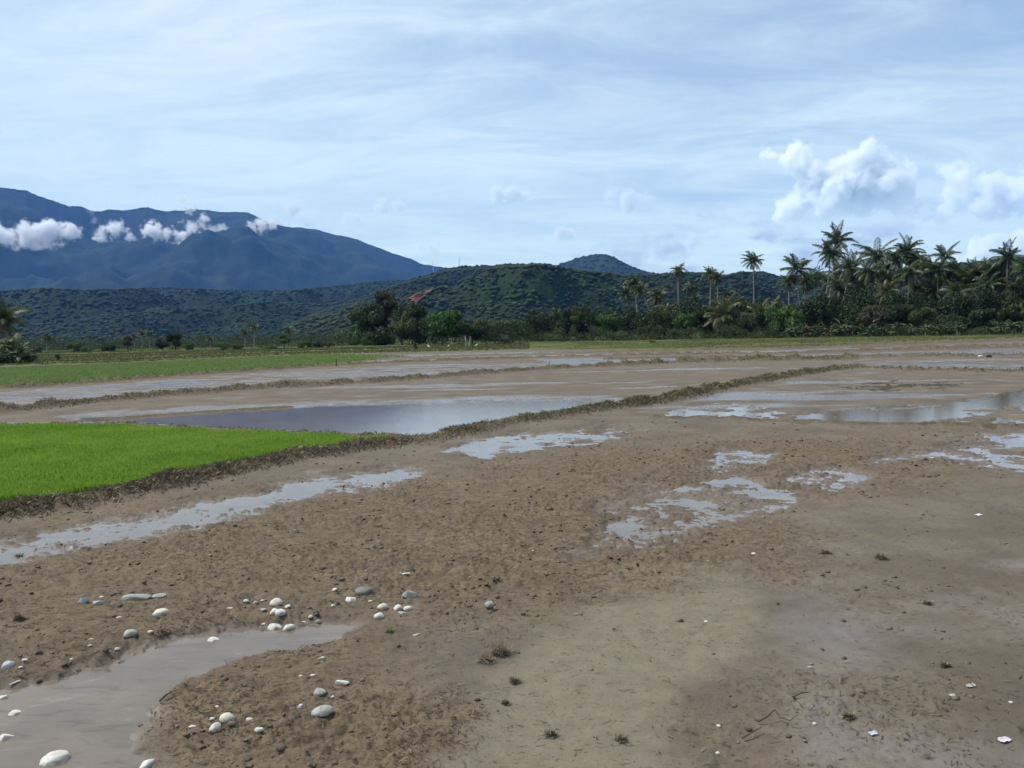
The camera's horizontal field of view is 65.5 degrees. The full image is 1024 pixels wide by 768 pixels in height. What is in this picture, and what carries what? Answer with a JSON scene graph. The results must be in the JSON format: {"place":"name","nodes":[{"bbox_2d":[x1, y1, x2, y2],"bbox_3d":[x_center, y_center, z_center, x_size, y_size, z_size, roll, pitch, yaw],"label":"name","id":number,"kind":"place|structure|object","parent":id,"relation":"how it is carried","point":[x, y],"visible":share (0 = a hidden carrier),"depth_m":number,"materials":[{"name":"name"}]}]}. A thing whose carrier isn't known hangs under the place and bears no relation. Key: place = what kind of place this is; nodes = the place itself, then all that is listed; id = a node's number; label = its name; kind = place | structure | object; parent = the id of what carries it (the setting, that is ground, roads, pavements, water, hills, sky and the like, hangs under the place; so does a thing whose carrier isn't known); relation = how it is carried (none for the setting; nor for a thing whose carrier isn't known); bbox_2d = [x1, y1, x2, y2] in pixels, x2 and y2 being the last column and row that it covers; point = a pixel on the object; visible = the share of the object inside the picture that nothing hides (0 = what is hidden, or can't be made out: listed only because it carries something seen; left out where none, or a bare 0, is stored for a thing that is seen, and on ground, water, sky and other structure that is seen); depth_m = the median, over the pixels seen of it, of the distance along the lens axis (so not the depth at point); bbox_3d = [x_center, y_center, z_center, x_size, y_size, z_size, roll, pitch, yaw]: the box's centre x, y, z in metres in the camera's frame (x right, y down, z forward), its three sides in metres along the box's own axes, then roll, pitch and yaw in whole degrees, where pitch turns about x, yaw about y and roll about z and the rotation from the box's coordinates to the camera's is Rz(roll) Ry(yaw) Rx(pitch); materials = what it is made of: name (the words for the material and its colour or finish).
{"place":"outdoors","nodes":[
{"label":"outdoors","id":0,"kind":"place"},
{"bbox_2d":[0,302,345,345],"bbox_3d":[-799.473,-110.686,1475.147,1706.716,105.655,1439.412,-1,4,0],"label":"spur","id":1,"kind":"structure","parent":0,"point":[177,316],"depth_m":1346.13,"materials":[{"name":"plant"}]},
{"bbox_2d":[0,298,356,343],"bbox_3d":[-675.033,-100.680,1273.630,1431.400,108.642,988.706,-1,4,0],"label":"forest","id":2,"kind":"object","parent":1,"relation":"on","point":[101,331],"visible":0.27,"depth_m":1270.51,"materials":[{"name":"plant"}]},
{"bbox_2d":[0,280,405,328],"bbox_3d":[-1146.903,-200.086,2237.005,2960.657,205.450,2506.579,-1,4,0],"label":"foothills","id":3,"kind":"structure","parent":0,"point":[188,302],"depth_m":1563.28,"materials":[{"name":"plant"}]},
{"bbox_2d":[0,279,408,328],"bbox_3d":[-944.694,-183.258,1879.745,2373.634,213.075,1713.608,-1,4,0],"label":"forest","id":4,"kind":"object","parent":3,"relation":"on","point":[93,300],"visible":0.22,"depth_m":1619.67,"materials":[{"name":"plant"}]},
{"bbox_2d":[0,188,443,289],"bbox_3d":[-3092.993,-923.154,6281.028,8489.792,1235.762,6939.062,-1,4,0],"label":"mountain","id":5,"kind":"structure","parent":0,"point":[44,243],"depth_m":5501.87,"materials":[{"name":"stone"}]},
{"bbox_2d":[0,187,445,268],"bbox_3d":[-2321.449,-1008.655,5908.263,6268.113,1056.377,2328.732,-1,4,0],"label":"forest","id":6,"kind":"object","parent":5,"relation":"on","point":[204,210],"visible":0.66,"depth_m":6796.39,"materials":[{"name":"plant"}]},
{"bbox_2d":[0,343,529,365],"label":"terrace grass","id":7,"kind":"structure","parent":0,"point":[139,354],"depth_m":99.38,"materials":[{"name":"plant"}]},
{"bbox_2d":[0,329,1023,767],"bbox_3d":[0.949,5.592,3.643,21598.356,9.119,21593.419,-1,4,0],"label":"ground","id":8,"kind":"structure","parent":0,"point":[752,635],"depth_m":5.29,"materials":[{"name":"soil"}]},
{"bbox_2d":[0,334,29,363],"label":"banana plant","id":9,"kind":"object","parent":8,"relation":"on","point":[8,343],"visible":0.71,"depth_m":71.09,"materials":[{"name":"green plant"}]},
{"bbox_2d":[0,297,32,340],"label":"coconut palm","id":10,"kind":"object","parent":8,"relation":"on","point":[7,316],"visible":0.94,"depth_m":81.46,"materials":[{"name":"green plant"}]},
{"bbox_2d":[0,333,36,362],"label":"banana plant","id":11,"kind":"object","parent":8,"relation":"on","point":[17,356],"visible":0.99,"depth_m":70.46,"materials":[{"name":"green plant"}]},
{"bbox_2d":[0,350,37,363],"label":"shrub","id":12,"kind":"object","parent":8,"relation":"on","point":[4,358],"visible":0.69,"depth_m":71.97,"materials":[{"name":"green plant"}]},
{"bbox_2d":[39,750,69,765],"bbox_3d":[-1.787,1.474,3.112,0.109,0.066,0.088,-8,10,-31],"label":"stone","id":13,"kind":"object","parent":8,"relation":"on","point":[56,757],"visible":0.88,"depth_m":3.10,"materials":[{"name":"stone"}]},
{"bbox_2d":[121,594,150,600],"bbox_3d":[-2.322,1.324,4.922,0.177,0.059,0.057,-2,4,-9],"label":"stone","id":14,"kind":"object","parent":8,"relation":"on","point":[135,597],"visible":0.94,"depth_m":4.90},
{"bbox_2d":[166,332,182,349],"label":"broadleaf tree","id":15,"kind":"object","parent":8,"relation":"on","point":[174,339],"visible":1,"depth_m":149.67,"materials":[{"name":"green plant"}]},
{"bbox_2d":[6,329,362,350],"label":"scrub","id":16,"kind":"object","parent":8,"relation":"on","point":[94,346],"visible":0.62,"depth_m":232.67,"materials":[{"name":"green plant"}]},
{"bbox_2d":[0,422,388,501],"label":"rice seedlings","id":17,"kind":"object","parent":8,"relation":"on","point":[41,459],"visible":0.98,"depth_m":11.49,"materials":[{"name":"plant"}]},
{"bbox_2d":[0,353,403,384],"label":"young rice","id":18,"kind":"object","parent":8,"relation":"on","point":[49,373],"visible":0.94,"depth_m":48.78,"materials":[{"name":"plant"}]},
{"bbox_2d":[311,705,332,717],"bbox_3d":[-0.799,1.381,3.352,0.093,0.051,0.074,-5,8,-14],"label":"stone","id":19,"kind":"object","parent":8,"relation":"on","point":[323,711],"visible":0.94,"depth_m":3.33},
{"bbox_2d":[334,324,364,344],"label":"shrub","id":20,"kind":"object","parent":8,"relation":"on","point":[350,333],"visible":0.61,"depth_m":175.16,"materials":[{"name":"green plant"}]},
{"bbox_2d":[351,331,373,345],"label":"shrub","id":21,"kind":"object","parent":8,"relation":"on","point":[364,340],"visible":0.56,"depth_m":161.71,"materials":[{"name":"green plant"}]},
{"bbox_2d":[346,302,385,334],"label":"broadleaf tree","id":22,"kind":"object","parent":8,"relation":"on","point":[369,316],"visible":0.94,"depth_m":173.71,"materials":[{"name":"green plant"}]},
{"bbox_2d":[368,326,396,345],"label":"shrub","id":23,"kind":"object","parent":8,"relation":"on","point":[379,338],"visible":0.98,"depth_m":158.00,"materials":[{"name":"green plant"}]},
{"bbox_2d":[374,290,403,331],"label":"broadleaf tree","id":24,"kind":"object","parent":8,"relation":"on","point":[387,300],"visible":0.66,"depth_m":175.89,"materials":[{"name":"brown plant"}]},
{"bbox_2d":[388,309,418,344],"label":"broadleaf tree","id":25,"kind":"object","parent":8,"relation":"on","point":[406,326],"visible":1,"depth_m":159.16,"materials":[{"name":"green plant"}]},
{"bbox_2d":[404,302,428,343],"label":"broadleaf tree","id":26,"kind":"object","parent":8,"relation":"on","point":[418,311],"visible":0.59,"depth_m":160.50,"materials":[{"name":"green plant"}]},
{"bbox_2d":[425,309,462,344],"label":"broadleaf tree","id":27,"kind":"object","parent":8,"relation":"on","point":[442,324],"visible":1,"depth_m":135.54,"materials":[{"name":"green plant"}]},
{"bbox_2d":[460,319,496,343],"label":"broadleaf tree","id":28,"kind":"object","parent":8,"relation":"on","point":[470,329],"visible":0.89,"depth_m":138.48,"materials":[{"name":"green plant"}]},
{"bbox_2d":[472,650,499,663],"bbox_3d":[-0.126,1.341,3.885,0.140,0.055,0.111,-3,4,-25],"label":"uprooted rice clump","id":29,"kind":"object","parent":8,"relation":"on","point":[488,659],"visible":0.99,"depth_m":3.88,"materials":[{"name":"plant"}]},
{"bbox_2d":[486,319,511,341],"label":"broadleaf tree","id":30,"kind":"object","parent":8,"relation":"on","point":[502,323],"visible":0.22,"depth_m":146.12,"materials":[{"name":"green plant"}]},
{"bbox_2d":[484,639,514,658],"bbox_3d":[-0.065,1.326,3.982,0.162,0.098,0.148,-1,4,0],"label":"uprooted rice clump","id":31,"kind":"object","parent":8,"relation":"on","point":[501,652],"visible":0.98,"depth_m":3.97,"materials":[{"name":"plant"}]},
{"bbox_2d":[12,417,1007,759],"bbox_3d":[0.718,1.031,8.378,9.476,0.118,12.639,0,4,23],"label":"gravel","id":32,"kind":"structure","parent":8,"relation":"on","point":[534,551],"depth_m":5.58,"materials":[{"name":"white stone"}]},
{"bbox_2d":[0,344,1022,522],"bbox_3d":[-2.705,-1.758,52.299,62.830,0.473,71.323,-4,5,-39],"label":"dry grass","id":33,"kind":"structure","parent":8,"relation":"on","point":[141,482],"depth_m":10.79,"materials":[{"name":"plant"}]},
{"bbox_2d":[0,415,1023,767],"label":"mud clods","id":34,"kind":"object","parent":8,"relation":"on","point":[282,747],"visible":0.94,"depth_m":5.25,"materials":[{"name":"soil"}]},
{"bbox_2d":[1,344,1023,518],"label":"bund grass","id":35,"kind":"structure","parent":8,"relation":"on","point":[695,389],"depth_m":19.58,"materials":[{"name":"plant"}]},
{"bbox_2d":[525,308,550,335],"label":"broadleaf tree","id":36,"kind":"object","parent":8,"relation":"on","point":[529,313],"visible":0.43,"depth_m":176.97,"materials":[{"name":"green plant"}]},
{"bbox_2d":[569,303,590,340],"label":"broadleaf tree","id":37,"kind":"object","parent":8,"relation":"on","point":[574,318],"visible":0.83,"depth_m":168.23,"materials":[{"name":"green plant"}]},
{"bbox_2d":[595,313,618,339],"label":"broadleaf tree","id":38,"kind":"object","parent":8,"relation":"on","point":[607,322],"visible":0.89,"depth_m":161.21,"materials":[{"name":"green plant"}]},
{"bbox_2d":[615,285,633,313],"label":"coconut palm","id":39,"kind":"object","parent":8,"relation":"on","point":[625,292],"visible":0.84,"depth_m":196.79,"materials":[{"name":"green plant"}]},
{"bbox_2d":[623,271,645,312],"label":"coconut palm","id":40,"kind":"object","parent":8,"relation":"on","point":[633,282],"visible":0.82,"depth_m":192.68,"materials":[{"name":"green plant"}]},
{"bbox_2d":[629,278,653,320],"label":"coconut palm","id":41,"kind":"object","parent":8,"relation":"on","point":[640,288],"visible":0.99,"depth_m":171.87,"materials":[{"name":"green plant"}]},
{"bbox_2d":[629,317,655,339],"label":"broadleaf tree","id":42,"kind":"object","parent":8,"relation":"on","point":[646,321],"visible":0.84,"depth_m":154.05,"materials":[{"name":"green plant"}]},
{"bbox_2d":[646,286,669,307],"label":"coconut palm","id":43,"kind":"object","parent":8,"relation":"on","point":[656,294],"visible":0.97,"depth_m":178.27,"materials":[{"name":"green plant"}]},
{"bbox_2d":[649,305,671,337],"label":"broadleaf tree","id":44,"kind":"object","parent":8,"relation":"on","point":[659,316],"visible":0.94,"depth_m":154.42,"materials":[{"name":"green plant"}]},
{"bbox_2d":[669,262,687,337],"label":"coconut palm","id":45,"kind":"object","parent":8,"relation":"on","point":[677,271],"visible":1,"depth_m":181.04,"materials":[{"name":"green plant"}]},
{"bbox_2d":[338,282,1023,344],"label":"woodland","id":46,"kind":"object","parent":8,"relation":"on","point":[816,311],"visible":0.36,"depth_m":142.65,"materials":[{"name":"green plant"}]},
{"bbox_2d":[339,319,1023,345],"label":"undergrowth","id":47,"kind":"object","parent":8,"relation":"on","point":[862,330],"visible":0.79,"depth_m":138.65,"materials":[{"name":"green plant"}]},
{"bbox_2d":[672,313,696,338],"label":"broadleaf tree","id":48,"kind":"object","parent":8,"relation":"on","point":[683,321],"visible":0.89,"depth_m":145.54,"materials":[{"name":"green plant"}]},
{"bbox_2d":[682,278,700,335],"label":"coconut palm","id":49,"kind":"object","parent":8,"relation":"on","point":[691,286],"visible":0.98,"depth_m":187.09,"materials":[{"name":"green plant"}]},
{"bbox_2d":[692,308,712,338],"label":"broadleaf tree","id":50,"kind":"object","parent":8,"relation":"on","point":[699,314],"visible":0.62,"depth_m":146.16,"materials":[{"name":"green plant"}]},
{"bbox_2d":[698,266,718,305],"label":"coconut palm","id":51,"kind":"object","parent":8,"relation":"on","point":[708,269],"visible":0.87,"depth_m":174.44,"materials":[{"name":"green plant"}]},
{"bbox_2d":[702,294,748,338],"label":"coconut palm","id":52,"kind":"object","parent":8,"relation":"on","point":[718,314],"visible":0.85,"depth_m":142.67,"materials":[{"name":"green plant"}]},
{"bbox_2d":[725,307,756,337],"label":"broadleaf tree","id":53,"kind":"object","parent":8,"relation":"on","point":[743,321],"visible":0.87,"depth_m":141.33,"materials":[{"name":"green plant"}]},
{"bbox_2d":[740,251,763,302],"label":"coconut palm","id":54,"kind":"object","parent":8,"relation":"on","point":[753,259],"visible":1,"depth_m":176.19,"materials":[{"name":"green plant"}]},
{"bbox_2d":[741,297,777,337],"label":"coconut palm","id":55,"kind":"object","parent":8,"relation":"on","point":[758,308],"visible":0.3,"depth_m":144.82,"materials":[{"name":"green plant"}]},
{"bbox_2d":[754,310,768,334],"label":"broadleaf tree","id":56,"kind":"object","parent":8,"relation":"on","point":[761,320],"visible":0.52,"depth_m":140.04,"materials":[{"name":"green plant"}]},
{"bbox_2d":[764,304,804,336],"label":"broadleaf tree","id":57,"kind":"object","parent":8,"relation":"on","point":[783,317],"visible":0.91,"depth_m":135.11,"materials":[{"name":"green plant"}]},
{"bbox_2d":[776,273,799,305],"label":"coconut palm","id":58,"kind":"object","parent":8,"relation":"on","point":[789,280],"visible":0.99,"depth_m":159.08,"materials":[{"name":"green plant"}]},
{"bbox_2d":[779,253,815,303],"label":"coconut palm","id":59,"kind":"object","parent":8,"relation":"on","point":[798,267],"visible":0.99,"depth_m":157.82,"materials":[{"name":"green plant"}]},
{"bbox_2d":[795,268,819,298],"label":"coconut palm","id":60,"kind":"object","parent":8,"relation":"on","point":[804,287],"visible":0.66,"depth_m":167.15,"materials":[{"name":"green plant"}]},
{"bbox_2d":[811,239,847,293],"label":"coconut palm","id":61,"kind":"object","parent":8,"relation":"on","point":[828,253],"visible":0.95,"depth_m":163.97,"materials":[{"name":"green plant"}]},
{"bbox_2d":[822,274,853,313],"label":"coconut palm","id":62,"kind":"object","parent":8,"relation":"on","point":[839,290],"visible":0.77,"depth_m":157.62,"materials":[{"name":"green plant"}]},
{"bbox_2d":[819,220,858,323],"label":"coconut palm","id":63,"kind":"object","parent":8,"relation":"on","point":[837,237],"visible":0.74,"depth_m":170.14,"materials":[{"name":"green plant"}]},
{"bbox_2d":[832,249,870,309],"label":"coconut palm","id":64,"kind":"object","parent":8,"relation":"on","point":[849,263],"visible":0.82,"depth_m":153.09,"materials":[{"name":"green plant"}]},
{"bbox_2d":[843,309,859,333],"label":"broadleaf tree","id":65,"kind":"object","parent":8,"relation":"on","point":[850,320],"visible":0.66,"depth_m":134.88,"materials":[{"name":"green plant"}]},
{"bbox_2d":[846,276,882,300],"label":"coconut palm","id":66,"kind":"object","parent":8,"relation":"on","point":[856,283],"visible":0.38,"depth_m":154.47,"materials":[{"name":"green plant"}]},
{"bbox_2d":[851,257,887,301],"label":"coconut palm","id":67,"kind":"object","parent":8,"relation":"on","point":[867,274],"visible":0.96,"depth_m":146.40,"materials":[{"name":"green plant"}]},
{"bbox_2d":[851,237,896,297],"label":"coconut palm","id":68,"kind":"object","parent":8,"relation":"on","point":[876,256],"visible":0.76,"depth_m":156.24,"materials":[{"name":"green plant"}]},
{"bbox_2d":[854,304,898,335],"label":"broadleaf tree","id":69,"kind":"object","parent":8,"relation":"on","point":[867,316],"visible":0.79,"depth_m":128.32,"materials":[{"name":"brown plant"}]},
{"bbox_2d":[875,279,899,333],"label":"coconut palm","id":70,"kind":"object","parent":8,"relation":"on","point":[888,287],"visible":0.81,"depth_m":141.81,"materials":[{"name":"green plant"}]},
{"bbox_2d":[873,270,901,334],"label":"coconut palm","id":71,"kind":"object","parent":8,"relation":"on","point":[889,277],"visible":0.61,"depth_m":145.78,"materials":[{"name":"green plant"}]},
{"bbox_2d":[880,248,910,334],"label":"coconut palm","id":72,"kind":"object","parent":8,"relation":"on","point":[896,263],"visible":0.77,"depth_m":146.11,"materials":[{"name":"green plant"}]},
{"bbox_2d":[883,303,914,335],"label":"broadleaf tree","id":73,"kind":"object","parent":8,"relation":"on","point":[898,311],"visible":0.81,"depth_m":125.90,"materials":[{"name":"green plant"}]},
{"bbox_2d":[886,232,926,298],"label":"coconut palm","id":74,"kind":"object","parent":8,"relation":"on","point":[903,248],"visible":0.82,"depth_m":144.41,"materials":[{"name":"green plant"}]},
{"bbox_2d":[891,259,924,332],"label":"coconut palm","id":75,"kind":"object","parent":8,"relation":"on","point":[909,271],"visible":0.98,"depth_m":138.53,"materials":[{"name":"green plant"}]},
{"bbox_2d":[901,276,931,333],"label":"coconut palm","id":76,"kind":"object","parent":8,"relation":"on","point":[918,286],"visible":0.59,"depth_m":140.75,"materials":[{"name":"green plant"}]},
{"bbox_2d":[900,250,932,283],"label":"coconut palm","id":77,"kind":"object","parent":8,"relation":"on","point":[913,256],"visible":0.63,"depth_m":143.21,"materials":[{"name":"green plant"}]},
{"bbox_2d":[908,306,937,333],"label":"broadleaf tree","id":78,"kind":"object","parent":8,"relation":"on","point":[917,319],"visible":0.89,"depth_m":123.91,"materials":[{"name":"green plant"}]},
{"bbox_2d":[916,254,938,332],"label":"coconut palm","id":79,"kind":"object","parent":8,"relation":"on","point":[926,275],"visible":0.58,"depth_m":139.63,"materials":[{"name":"green plant"}]},
{"bbox_2d":[917,276,947,307],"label":"coconut palm","id":80,"kind":"object","parent":8,"relation":"on","point":[931,287],"visible":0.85,"depth_m":137.54,"materials":[{"name":"green plant"}]},
{"bbox_2d":[920,258,951,333],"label":"coconut palm","id":81,"kind":"object","parent":8,"relation":"on","point":[936,270],"visible":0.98,"depth_m":137.05,"materials":[{"name":"green plant"}]},
{"bbox_2d":[926,241,961,332],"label":"coconut palm","id":82,"kind":"object","parent":8,"relation":"on","point":[946,253],"visible":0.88,"depth_m":138.84,"materials":[{"name":"green plant"}]},
{"bbox_2d":[930,313,965,334],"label":"broadleaf tree","id":83,"kind":"object","parent":8,"relation":"on","point":[939,318],"visible":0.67,"depth_m":119.38,"materials":[{"name":"green plant"}]},
{"bbox_2d":[929,262,967,292],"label":"coconut palm","id":84,"kind":"object","parent":8,"relation":"on","point":[949,273],"visible":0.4,"depth_m":140.63,"materials":[{"name":"green plant"}]},
{"bbox_2d":[938,280,973,333],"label":"coconut palm","id":85,"kind":"object","parent":8,"relation":"on","point":[953,288],"visible":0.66,"depth_m":132.40,"materials":[{"name":"green plant"}]},
{"bbox_2d":[947,261,989,331],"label":"coconut palm","id":86,"kind":"object","parent":8,"relation":"on","point":[961,272],"visible":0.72,"depth_m":135.74,"materials":[{"name":"green plant"}]},
{"bbox_2d":[965,257,992,301],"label":"coconut palm","id":87,"kind":"object","parent":8,"relation":"on","point":[972,265],"visible":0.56,"depth_m":135.51,"materials":[{"name":"green plant"}]},
{"bbox_2d":[965,307,999,334],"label":"broadleaf tree","id":88,"kind":"object","parent":8,"relation":"on","point":[974,319],"visible":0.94,"depth_m":117.71,"materials":[{"name":"green plant"}]},
{"bbox_2d":[966,269,1008,299],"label":"coconut palm","id":89,"kind":"object","parent":8,"relation":"on","point":[993,284],"visible":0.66,"depth_m":130.81,"materials":[{"name":"green plant"}]},
{"bbox_2d":[976,261,1008,332],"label":"coconut palm","id":90,"kind":"object","parent":8,"relation":"on","point":[993,269],"visible":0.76,"depth_m":132.29,"materials":[{"name":"green plant"}]},
{"bbox_2d":[986,237,1023,332],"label":"coconut palm","id":91,"kind":"object","parent":8,"relation":"on","point":[1007,254],"visible":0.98,"depth_m":129.84,"materials":[{"name":"green plant"}]},
{"bbox_2d":[997,303,1023,332],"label":"broadleaf tree","id":92,"kind":"object","parent":8,"relation":"on","point":[1011,312],"visible":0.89,"depth_m":116.18,"materials":[{"name":"green plant"}]},
{"bbox_2d":[999,277,1023,300],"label":"coconut palm","id":93,"kind":"object","parent":8,"relation":"on","point":[1009,284],"visible":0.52,"depth_m":128.60,"materials":[{"name":"green plant"}]},
{"bbox_2d":[1009,258,1023,332],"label":"coconut palm","id":94,"kind":"object","parent":8,"relation":"on","point":[1020,267],"visible":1,"depth_m":125.24,"materials":[{"name":"green plant"}]},
{"bbox_2d":[0,379,1023,767],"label":"water","id":95,"kind":"structure","parent":0,"point":[92,719],"depth_m":7.12,"materials":[{"name":"liquid"}]},
{"bbox_2d":[0,0,1023,275],"label":"sky","id":96,"kind":"structure","parent":0,"point":[656,136],"materials":[{"name":"blue"}]},
{"bbox_2d":[560,254,642,274],"bbox_3d":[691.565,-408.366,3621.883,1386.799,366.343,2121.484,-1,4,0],"label":"cone hill","id":97,"kind":"structure","parent":0,"point":[580,263],"depth_m":3434.98,"materials":[{"name":"plant"}]},
{"bbox_2d":[557,254,651,273],"bbox_3d":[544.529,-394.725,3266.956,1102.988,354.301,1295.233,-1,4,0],"label":"forest","id":98,"kind":"object","parent":97,"relation":"on","point":[596,259],"visible":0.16,"depth_m":3417.96,"materials":[{"name":"plant"}]},
{"bbox_2d":[302,260,1023,340],"bbox_3d":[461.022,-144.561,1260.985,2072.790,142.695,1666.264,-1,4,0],"label":"wooded ridge","id":99,"kind":"structure","parent":0,"point":[547,289],"depth_m":808.94,"materials":[{"name":"plant"}]},
{"bbox_2d":[282,256,1023,339],"bbox_3d":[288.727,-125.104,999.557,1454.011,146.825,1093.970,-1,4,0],"label":"forest","id":100,"kind":"object","parent":99,"relation":"on","point":[328,317],"visible":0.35,"depth_m":830.46,"materials":[{"name":"plant"}]},
{"bbox_2d":[539,334,1023,348],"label":"meadow grass","id":101,"kind":"structure","parent":0,"point":[799,340],"depth_m":97.49,"materials":[{"name":"plant"}]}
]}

